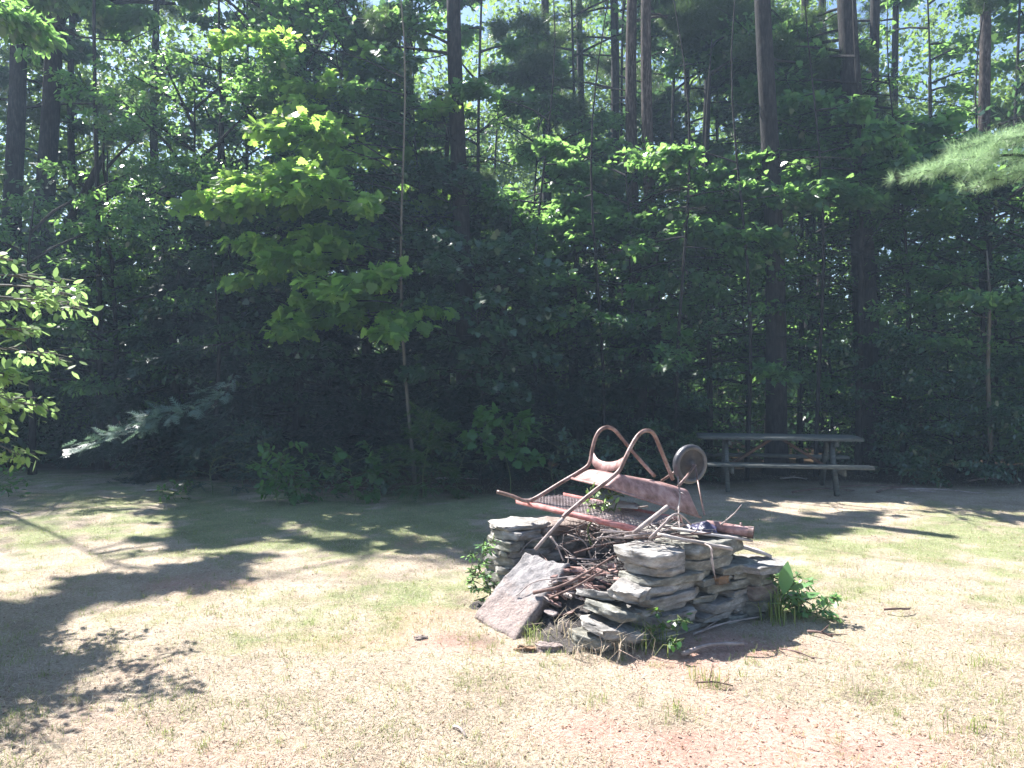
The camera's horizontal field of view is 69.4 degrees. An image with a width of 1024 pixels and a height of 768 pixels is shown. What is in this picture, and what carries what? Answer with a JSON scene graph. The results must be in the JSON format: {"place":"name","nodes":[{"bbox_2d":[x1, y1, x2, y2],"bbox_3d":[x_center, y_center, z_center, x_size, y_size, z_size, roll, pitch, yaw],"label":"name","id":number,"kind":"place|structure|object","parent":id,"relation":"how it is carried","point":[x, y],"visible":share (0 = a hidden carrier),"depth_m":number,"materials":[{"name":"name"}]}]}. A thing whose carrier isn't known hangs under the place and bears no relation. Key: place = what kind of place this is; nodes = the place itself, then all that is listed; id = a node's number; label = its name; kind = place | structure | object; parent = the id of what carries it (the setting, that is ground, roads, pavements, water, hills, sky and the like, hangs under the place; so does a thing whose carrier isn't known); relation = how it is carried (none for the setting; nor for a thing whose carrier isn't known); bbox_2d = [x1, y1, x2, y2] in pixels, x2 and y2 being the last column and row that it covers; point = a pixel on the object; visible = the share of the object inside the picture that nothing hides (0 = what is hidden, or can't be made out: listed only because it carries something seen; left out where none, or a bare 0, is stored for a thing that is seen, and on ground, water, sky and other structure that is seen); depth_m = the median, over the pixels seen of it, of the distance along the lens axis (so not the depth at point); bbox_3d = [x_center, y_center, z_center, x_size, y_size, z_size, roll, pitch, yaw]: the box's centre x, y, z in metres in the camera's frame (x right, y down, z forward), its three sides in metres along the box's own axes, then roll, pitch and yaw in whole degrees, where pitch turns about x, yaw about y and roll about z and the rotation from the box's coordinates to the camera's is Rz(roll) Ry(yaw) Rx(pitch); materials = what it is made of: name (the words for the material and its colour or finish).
{"place":"outdoors","nodes":[
{"label":"outdoors","id":0,"kind":"place"},
{"bbox_2d":[0,13,135,216],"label":"understory tree","id":1,"kind":"object","parent":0,"point":[81,51],"visible":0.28,"depth_m":17.48,"materials":[{"name":"green plant"}]},
{"bbox_2d":[0,14,158,434],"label":"pine tree","id":2,"kind":"object","parent":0,"point":[70,134],"visible":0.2,"depth_m":17.86,"materials":[{"name":"green plant"}]},
{"bbox_2d":[83,44,313,382],"bbox_3d":[-6.274,-3.281,16.909,5.773,9.647,5.013,0,0,0],"label":"understory tree","id":3,"kind":"object","parent":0,"point":[211,107],"visible":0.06,"depth_m":15.58,"materials":[{"name":"green plant"}]},
{"bbox_2d":[140,0,322,373],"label":"understory tree","id":4,"kind":"object","parent":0,"point":[205,26],"visible":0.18,"depth_m":16.28,"materials":[{"name":"green plant"}]},
{"bbox_2d":[0,384,1023,767],"bbox_3d":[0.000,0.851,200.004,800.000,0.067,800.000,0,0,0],"label":"ground","id":5,"kind":"structure","parent":0,"point":[730,500],"depth_m":4.72,"materials":[{"name":"beige plant"}]},
{"bbox_2d":[0,0,73,69],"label":"shade tree","id":6,"kind":"object","parent":5,"relation":"on","point":[19,23],"visible":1,"depth_m":9.61,"materials":[{"name":"green plant"}]},
{"bbox_2d":[0,248,103,471],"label":"edge sapling","id":7,"kind":"object","parent":5,"relation":"on","point":[39,298],"visible":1,"depth_m":5.04,"materials":[{"name":"green plant"}]},
{"bbox_2d":[0,191,109,432],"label":"understory tree","id":8,"kind":"object","parent":5,"relation":"on","point":[41,206],"visible":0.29,"depth_m":13.83,"materials":[{"name":"green plant"}]},
{"bbox_2d":[10,0,115,34],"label":"broadleaf tree","id":9,"kind":"object","parent":5,"relation":"on","point":[61,10],"visible":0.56,"depth_m":13.99,"materials":[{"name":"green plant"}]},
{"bbox_2d":[0,43,155,457],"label":"pine tree","id":10,"kind":"object","parent":5,"relation":"on","point":[15,100],"visible":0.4,"depth_m":14.91,"materials":[{"name":"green plant"}]},
{"bbox_2d":[0,0,175,456],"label":"pine tree","id":11,"kind":"object","parent":5,"relation":"on","point":[47,119],"visible":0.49,"depth_m":14.88,"materials":[{"name":"green plant"}]},
{"bbox_2d":[0,149,198,474],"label":"understory tree","id":12,"kind":"object","parent":5,"relation":"on","point":[83,350],"visible":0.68,"depth_m":12.15,"materials":[{"name":"green plant"}]},
{"bbox_2d":[0,97,228,469],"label":"understory tree","id":13,"kind":"object","parent":5,"relation":"on","point":[88,386],"visible":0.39,"depth_m":12.28,"materials":[{"name":"green plant"}]},
{"bbox_2d":[0,172,234,456],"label":"understory tree","id":14,"kind":"object","parent":5,"relation":"on","point":[34,185],"visible":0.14,"depth_m":14.09,"materials":[{"name":"green plant"}]},
{"bbox_2d":[60,0,235,437],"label":"pine tree","id":15,"kind":"object","parent":5,"relation":"on","point":[174,10],"visible":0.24,"depth_m":18.91,"materials":[{"name":"green plant"}]},
{"bbox_2d":[60,255,240,479],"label":"fir tree","id":16,"kind":"object","parent":5,"relation":"on","point":[142,366],"visible":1,"depth_m":10.56,"materials":[{"name":"green plant"}]},
{"bbox_2d":[55,0,256,469],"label":"broadleaf tree","id":17,"kind":"object","parent":5,"relation":"on","point":[202,4],"visible":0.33,"depth_m":12.84,"materials":[{"name":"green plant"}]},
{"bbox_2d":[48,258,270,485],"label":"hemlock tree","id":18,"kind":"object","parent":5,"relation":"on","point":[115,446],"visible":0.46,"depth_m":11.77,"materials":[{"name":"green plant"}]},
{"bbox_2d":[43,40,338,466],"bbox_3d":[-5.496,-2.079,13.099,4.693,7.268,4.930,0,0,0],"label":"understory tree","id":19,"kind":"object","parent":5,"relation":"on","point":[143,84],"visible":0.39,"depth_m":12.11,"materials":[{"name":"green plant"}]},
{"bbox_2d":[54,0,343,467],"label":"broadleaf tree","id":20,"kind":"object","parent":5,"relation":"on","point":[135,18],"visible":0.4,"depth_m":14.62,"materials":[{"name":"green plant"}]},
{"bbox_2d":[94,87,321,474],"bbox_3d":[-5.264,-1.836,13.440,4.252,7.224,4.299,0,0,-28],"label":"hemlock tree","id":21,"kind":"object","parent":5,"relation":"on","point":[198,237],"visible":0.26,"depth_m":12.53,"materials":[{"name":"green plant"}]},
{"bbox_2d":[174,435,255,495],"bbox_3d":[-4.108,1.136,10.291,1.068,0.859,1.030,0,0,-21],"label":"fir seedling","id":22,"kind":"object","parent":5,"relation":"on","point":[238,462],"visible":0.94,"depth_m":10.28,"materials":[{"name":"green plant"}]},
{"bbox_2d":[82,146,368,471],"bbox_3d":[-4.667,-1.132,12.758,4.435,5.376,4.286,0,0,0],"label":"understory tree","id":23,"kind":"object","parent":5,"relation":"on","point":[163,308],"visible":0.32,"depth_m":11.88,"materials":[{"name":"green plant"}]},
{"bbox_2d":[149,0,379,458],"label":"understory tree","id":24,"kind":"object","parent":5,"relation":"on","point":[233,114],"visible":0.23,"depth_m":12.66,"materials":[{"name":"green plant"}]},
{"bbox_2d":[245,441,309,505],"bbox_3d":[-2.929,1.135,9.246,0.768,0.868,0.859,0,0,0],"label":"seedling","id":25,"kind":"object","parent":5,"relation":"on","point":[269,487],"visible":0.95,"depth_m":9.15,"materials":[{"name":"green plant"}]},
{"bbox_2d":[167,165,398,470],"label":"understory tree","id":26,"kind":"object","parent":5,"relation":"on","point":[269,371],"visible":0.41,"depth_m":11.78,"materials":[{"name":"green plant"}]},
{"bbox_2d":[262,448,325,501],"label":"seedling","id":27,"kind":"object","parent":5,"relation":"on","point":[291,487],"visible":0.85,"depth_m":9.38,"materials":[{"name":"green plant"}]},
{"bbox_2d":[184,218,407,483],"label":"hemlock tree","id":28,"kind":"object","parent":5,"relation":"on","point":[364,409],"visible":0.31,"depth_m":12.49,"materials":[{"name":"green plant"}]},
{"bbox_2d":[161,0,482,482],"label":"maple tree","id":29,"kind":"object","parent":5,"relation":"on","point":[304,182],"visible":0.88,"depth_m":10.53,"materials":[{"name":"green plant"}]},
{"bbox_2d":[224,0,449,456],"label":"understory tree","id":30,"kind":"object","parent":5,"relation":"on","point":[285,7],"visible":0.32,"depth_m":12.12,"materials":[{"name":"green plant"}]},
{"bbox_2d":[317,440,388,503],"bbox_3d":[-2.003,1.147,9.446,0.860,0.844,0.816,0,0,8],"label":"seedling","id":31,"kind":"object","parent":5,"relation":"on","point":[371,476],"visible":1,"depth_m":9.43,"materials":[{"name":"green plant"}]},
{"bbox_2d":[254,0,455,352],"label":"understory tree","id":32,"kind":"object","parent":5,"relation":"on","point":[411,174],"visible":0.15,"depth_m":12.77,"materials":[{"name":"green plant"}]},
{"bbox_2d":[288,209,454,481],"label":"hemlock tree","id":33,"kind":"object","parent":5,"relation":"on","point":[367,432],"visible":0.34,"depth_m":12.71,"materials":[{"name":"green plant"}]},
{"bbox_2d":[362,400,473,501],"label":"fir sapling","id":34,"kind":"object","parent":5,"relation":"on","point":[439,425],"visible":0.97,"depth_m":9.67,"materials":[{"name":"green plant"}]},
{"bbox_2d":[331,0,505,458],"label":"understory tree","id":35,"kind":"object","parent":5,"relation":"on","point":[434,166],"visible":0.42,"depth_m":12.12,"materials":[{"name":"green plant"}]},
{"bbox_2d":[324,0,559,473],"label":"pine tree","id":36,"kind":"object","parent":5,"relation":"on","point":[371,24],"visible":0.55,"depth_m":12.43,"materials":[{"name":"green plant"}]},
{"bbox_2d":[333,85,550,478],"bbox_3d":[-1.224,-1.781,13.658,4.684,7.337,4.685,0,0,-26],"label":"hemlock tree","id":37,"kind":"object","parent":5,"relation":"on","point":[449,415],"visible":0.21,"depth_m":12.61,"materials":[{"name":"green plant"}]},
{"bbox_2d":[392,219,569,484],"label":"understory tree","id":38,"kind":"object","parent":5,"relation":"on","point":[496,251],"visible":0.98,"depth_m":11.00,"materials":[{"name":"green plant"}]},
{"bbox_2d":[413,0,570,454],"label":"understory tree","id":39,"kind":"object","parent":5,"relation":"on","point":[468,32],"visible":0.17,"depth_m":15.51,"materials":[{"name":"green plant"}]},
{"bbox_2d":[398,210,601,483],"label":"hemlock tree","id":40,"kind":"object","parent":5,"relation":"on","point":[500,470],"visible":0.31,"depth_m":12.00,"materials":[{"name":"green plant"}]},
{"bbox_2d":[455,402,553,497],"bbox_3d":[-0.154,0.895,9.835,1.279,1.342,1.044,0,0,-17],"label":"seedling","id":41,"kind":"object","parent":5,"relation":"on","point":[486,418],"visible":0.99,"depth_m":9.68,"materials":[{"name":"green plant"}]},
{"bbox_2d":[0,0,1023,432],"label":"distant woodland","id":42,"kind":"object","parent":5,"relation":"on","point":[522,178],"visible":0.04,"depth_m":24.40,"materials":[{"name":"green plant"}]},
{"bbox_2d":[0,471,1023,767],"bbox_3d":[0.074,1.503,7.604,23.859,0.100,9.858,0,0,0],"label":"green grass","id":43,"kind":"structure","parent":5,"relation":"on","point":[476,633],"depth_m":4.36,"materials":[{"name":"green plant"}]},
{"bbox_2d":[0,0,1023,473],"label":"shaded woodland","id":44,"kind":"object","parent":5,"relation":"on","point":[40,390],"visible":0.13,"depth_m":14.71,"materials":[{"name":"green plant"}]},
{"bbox_2d":[0,472,1023,767],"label":"leaf litter","id":45,"kind":"object","parent":5,"relation":"on","point":[518,660],"visible":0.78,"depth_m":3.67,"materials":[{"name":"brown plant"}]},
{"bbox_2d":[474,552,570,639],"bbox_3d":[0.026,1.402,4.849,0.484,0.457,0.698,0,0,37],"label":"stone slab","id":46,"kind":"object","parent":5,"relation":"on","point":[501,607],"depth_m":4.83,"materials":[{"name":"grey stone"}]},
{"bbox_2d":[425,0,626,472],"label":"understory tree","id":47,"kind":"object","parent":5,"relation":"on","point":[475,88],"visible":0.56,"depth_m":12.70,"materials":[{"name":"green plant"}]},
{"bbox_2d":[438,103,638,443],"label":"understory tree","id":48,"kind":"object","parent":5,"relation":"on","point":[615,121],"visible":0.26,"depth_m":13.56,"materials":[{"name":"green plant"}]},
{"bbox_2d":[469,575,610,654],"bbox_3d":[0.223,1.439,4.800,0.720,0.353,1.100,0,0,-34],"label":"debris mound","id":49,"kind":"object","parent":5,"relation":"on","point":[546,621],"visible":0.21,"depth_m":4.60,"materials":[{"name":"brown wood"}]},
{"bbox_2d":[480,0,600,447],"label":"pine tree","id":50,"kind":"object","parent":5,"relation":"on","point":[527,57],"visible":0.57,"depth_m":15.15,"materials":[{"name":"green plant"}]},
{"bbox_2d":[492,210,641,482],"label":"hemlock tree","id":51,"kind":"object","parent":5,"relation":"on","point":[576,383],"visible":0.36,"depth_m":12.51,"materials":[{"name":"green plant"}]},
{"bbox_2d":[530,0,634,459],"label":"understory tree","id":52,"kind":"object","parent":5,"relation":"on","point":[551,148],"visible":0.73,"depth_m":12.09,"materials":[{"name":"green plant"}]},
{"bbox_2d":[479,0,688,451],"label":"pine tree","id":53,"kind":"object","parent":5,"relation":"on","point":[615,75],"visible":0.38,"depth_m":15.46,"materials":[{"name":"green plant"}]},
{"bbox_2d":[522,0,653,388],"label":"pine tree","id":54,"kind":"object","parent":5,"relation":"on","point":[606,67],"visible":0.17,"depth_m":17.24,"materials":[{"name":"green plant"}]},
{"bbox_2d":[509,137,695,445],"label":"understory tree","id":55,"kind":"object","parent":5,"relation":"on","point":[539,166],"visible":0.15,"depth_m":13.59,"materials":[{"name":"green plant"}]},
{"bbox_2d":[560,0,702,403],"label":"tree","id":56,"kind":"object","parent":5,"relation":"on","point":[654,54],"visible":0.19,"depth_m":17.02,"materials":[{"name":"green plant"}]},
{"bbox_2d":[484,514,785,651],"bbox_3d":[0.747,1.277,5.306,1.696,0.568,1.860,0,0,-30],"label":"stone fire pit","id":57,"kind":"object","parent":5,"relation":"on","point":[673,579],"visible":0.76,"depth_m":4.66,"materials":[{"name":"grey stone"}]},
{"bbox_2d":[516,493,682,530],"bbox_3d":[0.609,0.922,5.407,0.525,0.084,1.156,0,0,-42],"label":"grill grate","id":58,"kind":"object","parent":57,"relation":"on","point":[582,513],"visible":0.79,"depth_m":5.32,"materials":[{"name":"brown metal"}]},
{"bbox_2d":[496,426,706,518],"bbox_3d":[0.806,0.654,5.499,1.718,0.672,0.766,0,0,-16],"label":"wheelbarrow","id":59,"kind":"object","parent":57,"relation":"on","point":[689,463],"visible":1,"depth_m":5.45,"materials":[{"name":"red paint"}]},
{"bbox_2d":[566,310,720,484],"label":"hemlock tree","id":60,"kind":"object","parent":5,"relation":"on","point":[640,381],"visible":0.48,"depth_m":11.99,"materials":[{"name":"green plant"}]},
{"bbox_2d":[519,136,768,470],"bbox_3d":[2.084,-1.491,12.285,4.059,6.098,3.908,0,0,37],"label":"understory tree","id":61,"kind":"object","parent":5,"relation":"on","point":[669,331],"visible":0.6,"depth_m":12.24,"materials":[{"name":"green plant"}]},
{"bbox_2d":[578,310,740,476],"bbox_3d":[2.269,0.155,12.057,2.476,2.812,2.821,0,0,0],"label":"woodland bush","id":62,"kind":"object","parent":5,"relation":"on","point":[696,400],"visible":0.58,"depth_m":11.46,"materials":[{"name":"green plant"}]},
{"bbox_2d":[593,0,727,454],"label":"pine tree","id":63,"kind":"object","parent":5,"relation":"on","point":[690,39],"visible":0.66,"depth_m":13.10,"materials":[{"name":"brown plant"}]},
{"bbox_2d":[569,0,754,458],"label":"pine tree","id":64,"kind":"object","parent":5,"relation":"on","point":[632,20],"visible":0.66,"depth_m":13.38,"materials":[{"name":"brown plant"}]},
{"bbox_2d":[564,217,799,458],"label":"understory tree","id":65,"kind":"object","parent":5,"relation":"on","point":[756,283],"visible":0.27,"depth_m":12.84,"materials":[{"name":"green plant"}]},
{"bbox_2d":[591,0,775,433],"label":"understory tree","id":66,"kind":"object","parent":5,"relation":"on","point":[718,58],"visible":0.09,"depth_m":15.01,"materials":[{"name":"green plant"}]},
{"bbox_2d":[606,0,785,455],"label":"understory tree","id":67,"kind":"object","parent":5,"relation":"on","point":[737,263],"visible":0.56,"depth_m":11.92,"materials":[{"name":"green plant"}]},
{"bbox_2d":[603,22,812,439],"bbox_3d":[4.402,-6.649,17.445,4.176,16.384,4.691,0,0,-23],"label":"pine tree","id":68,"kind":"object","parent":5,"relation":"on","point":[689,85],"visible":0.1,"depth_m":17.60,"materials":[{"name":"green plant"}]},
{"bbox_2d":[636,0,793,450],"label":"understory tree","id":69,"kind":"object","parent":5,"relation":"on","point":[723,116],"visible":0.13,"depth_m":16.18,"materials":[{"name":"green plant"}]},
{"bbox_2d":[608,0,823,449],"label":"pine tree","id":70,"kind":"object","parent":5,"relation":"on","point":[654,40],"visible":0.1,"depth_m":14.97,"materials":[{"name":"green plant"}]},
{"bbox_2d":[578,17,855,469],"bbox_3d":[3.595,-2.667,13.083,4.745,8.446,4.336,0,0,14],"label":"understory tree","id":71,"kind":"object","parent":5,"relation":"on","point":[768,370],"visible":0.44,"depth_m":12.33,"materials":[{"name":"green plant"}]},
{"bbox_2d":[653,0,843,440],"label":"understory tree","id":72,"kind":"object","parent":5,"relation":"on","point":[719,148],"visible":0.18,"depth_m":15.35,"materials":[{"name":"green plant"}]},
{"bbox_2d":[646,0,860,478],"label":"understory tree","id":73,"kind":"object","parent":5,"relation":"on","point":[782,244],"visible":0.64,"depth_m":11.62,"materials":[{"name":"green plant"}]},
{"bbox_2d":[659,180,857,461],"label":"understory tree","id":74,"kind":"object","parent":5,"relation":"on","point":[742,392],"visible":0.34,"depth_m":13.03,"materials":[{"name":"green plant"}]},
{"bbox_2d":[666,0,888,475],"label":"pine tree","id":75,"kind":"object","parent":5,"relation":"on","point":[776,347],"visible":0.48,"depth_m":12.09,"materials":[{"name":"green plant"}]},
{"bbox_2d":[696,432,874,495],"bbox_3d":[3.806,1.139,10.641,2.214,0.807,1.642,0,0,12],"label":"picnic table","id":76,"kind":"object","parent":5,"relation":"on","point":[830,444],"visible":0.86,"depth_m":10.38,"materials":[{"name":"wood"}]},
{"bbox_2d":[689,0,899,452],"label":"pine tree","id":77,"kind":"object","parent":5,"relation":"on","point":[700,94],"visible":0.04,"depth_m":15.99,"materials":[{"name":"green plant"}]},
{"bbox_2d":[766,574,845,622],"bbox_3d":[1.890,1.411,4.861,0.549,0.353,0.357,0,0,0],"label":"seedling","id":78,"kind":"object","parent":5,"relation":"on","point":[823,602],"visible":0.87,"depth_m":4.79,"materials":[{"name":"green plant"}]},
{"bbox_2d":[708,0,911,476],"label":"understory tree","id":79,"kind":"object","parent":5,"relation":"on","point":[857,110],"visible":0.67,"depth_m":11.79,"materials":[{"name":"green plant"}]},
{"bbox_2d":[696,0,925,462],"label":"understory tree","id":80,"kind":"object","parent":5,"relation":"on","point":[902,78],"visible":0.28,"depth_m":13.34,"materials":[{"name":"green plant"}]},
{"bbox_2d":[720,206,938,456],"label":"understory tree","id":81,"kind":"object","parent":5,"relation":"on","point":[811,397],"visible":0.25,"depth_m":13.72,"materials":[{"name":"green plant"}]},
{"bbox_2d":[717,0,962,433],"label":"pine tree","id":82,"kind":"object","parent":5,"relation":"on","point":[874,20],"visible":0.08,"depth_m":14.45,"materials":[{"name":"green plant"}]},
{"bbox_2d":[721,0,1023,471],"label":"pine tree","id":83,"kind":"object","parent":5,"relation":"on","point":[781,46],"visible":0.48,"depth_m":12.65,"materials":[{"name":"green plant"}]},
{"bbox_2d":[738,0,1007,474],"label":"understory tree","id":84,"kind":"object","parent":5,"relation":"on","point":[940,126],"visible":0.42,"depth_m":12.18,"materials":[{"name":"green plant"}]},
{"bbox_2d":[802,324,985,476],"bbox_3d":[6.029,0.329,11.938,2.409,2.460,2.520,0,0,0],"label":"woodland bush","id":85,"kind":"object","parent":5,"relation":"on","point":[889,454],"visible":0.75,"depth_m":11.61,"materials":[{"name":"green plant"}]},
{"bbox_2d":[799,0,994,471],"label":"understory tree","id":86,"kind":"object","parent":5,"relation":"on","point":[940,199],"visible":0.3,"depth_m":12.36,"materials":[{"name":"green plant"}]},
{"bbox_2d":[840,0,958,437],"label":"pine tree","id":87,"kind":"object","parent":5,"relation":"on","point":[895,35],"visible":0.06,"depth_m":18.95,"materials":[{"name":"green plant"}]},
{"bbox_2d":[794,140,1023,455],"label":"understory tree","id":88,"kind":"object","parent":5,"relation":"on","point":[969,270],"visible":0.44,"depth_m":12.16,"materials":[{"name":"green plant"}]},
{"bbox_2d":[828,77,1023,442],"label":"understory tree","id":89,"kind":"object","parent":5,"relation":"on","point":[974,279],"visible":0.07,"depth_m":16.90,"materials":[{"name":"green plant"}]},
{"bbox_2d":[847,167,1023,466],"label":"understory tree","id":90,"kind":"object","parent":5,"relation":"on","point":[986,301],"visible":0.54,"depth_m":11.89,"materials":[{"name":"green plant"}]},
{"bbox_2d":[894,441,976,487],"bbox_3d":[6.084,1.186,10.884,0.987,0.764,1.185,0,0,0],"label":"edge plant","id":91,"kind":"object","parent":5,"relation":"on","point":[942,482],"visible":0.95,"depth_m":10.75,"materials":[{"name":"green plant"}]},
{"bbox_2d":[874,341,1023,480],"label":"woodland bush","id":92,"kind":"object","parent":5,"relation":"on","point":[973,370],"visible":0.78,"depth_m":11.39,"materials":[{"name":"green plant"}]},
{"bbox_2d":[883,120,1023,197],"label":"white pine tree","id":93,"kind":"object","parent":5,"relation":"on","point":[983,155],"visible":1,"depth_m":6.41,"materials":[{"name":"green plant"}]},
{"bbox_2d":[894,0,1022,460],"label":"pine tree","id":94,"kind":"object","parent":5,"relation":"on","point":[984,87],"visible":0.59,"depth_m":14.43,"materials":[{"name":"green plant"}]},
{"bbox_2d":[915,175,1023,463],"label":"understory tree","id":95,"kind":"object","parent":5,"relation":"on","point":[979,391],"visible":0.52,"depth_m":11.77,"materials":[{"name":"green plant"}]},
{"bbox_2d":[956,0,1023,442],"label":"understory tree","id":96,"kind":"object","parent":5,"relation":"on","point":[1013,21],"visible":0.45,"depth_m":16.96,"materials":[{"name":"green plant"}]},
{"bbox_2d":[0,0,1023,370],"label":"sky","id":97,"kind":"structure","parent":0,"point":[466,11],"materials":[{"name":"white"}]},
{"bbox_2d":[485,0,674,246],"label":"tree","id":98,"kind":"object","parent":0,"point":[516,93],"visible":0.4,"depth_m":15.14,"materials":[{"name":"green plant"}]},
{"bbox_2d":[859,0,1023,422],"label":"understory tree","id":99,"kind":"object","parent":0,"point":[947,51],"visible":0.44,"depth_m":17.52,"materials":[{"name":"green plant"}]},
{"bbox_2d":[876,105,1023,293],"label":"pine tree","id":100,"kind":"object","parent":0,"point":[1011,245],"visible":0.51,"depth_m":12.21,"materials":[{"name":"green plant"}]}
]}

